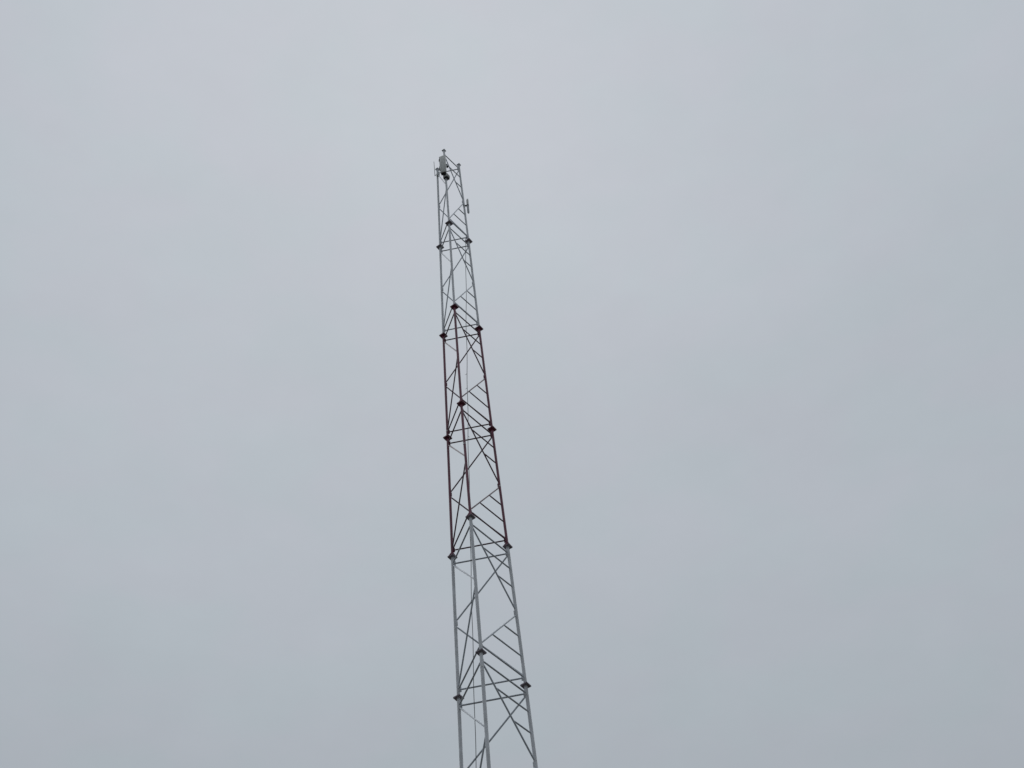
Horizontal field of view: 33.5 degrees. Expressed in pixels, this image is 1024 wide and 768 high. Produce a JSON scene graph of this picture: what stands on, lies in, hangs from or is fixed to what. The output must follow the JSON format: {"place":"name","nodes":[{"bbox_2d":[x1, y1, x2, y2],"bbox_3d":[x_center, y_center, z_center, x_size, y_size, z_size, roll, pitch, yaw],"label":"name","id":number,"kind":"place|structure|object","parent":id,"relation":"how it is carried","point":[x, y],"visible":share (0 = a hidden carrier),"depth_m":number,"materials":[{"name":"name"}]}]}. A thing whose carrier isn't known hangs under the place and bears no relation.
{"place":"outdoors","nodes":[
{"label":"outdoors","id":0,"kind":"place"},
{"bbox_2d":[0,0,1023,767],"label":"sky","id":1,"kind":"structure","parent":0,"point":[749,274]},
{"bbox_3d":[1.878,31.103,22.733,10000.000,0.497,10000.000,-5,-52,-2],"label":"ground","id":2,"kind":"structure","parent":0,"visible":0},
{"bbox_2d":[435,149,537,767],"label":"lattice tower","id":3,"kind":"structure","parent":2,"relation":"on","point":[453,557],"depth_m":56.01,"materials":[{"name":"grey metal"}]},
{"bbox_2d":[439,155,447,178],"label":"panel antenna","id":4,"kind":"object","parent":3,"relation":"attached to","point":[442,163],"visible":1,"depth_m":72.65,"materials":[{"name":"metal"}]},
{"bbox_2d":[463,199,469,213],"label":"side antenna","id":5,"kind":"object","parent":3,"relation":"attached to","point":[467,205],"visible":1,"depth_m":71.92,"materials":[{"name":"metal"}]},
{"bbox_2d":[465,237,475,748],"bbox_3d":[-0.519,12.746,46.646,1.807,60.375,0.100,-15,-52,7],"label":"down cable","id":6,"kind":"object","parent":3,"relation":"hanging from","point":[470,542],"visible":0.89,"depth_m":54.57,"materials":[{"name":"grey metal"}]}
]}

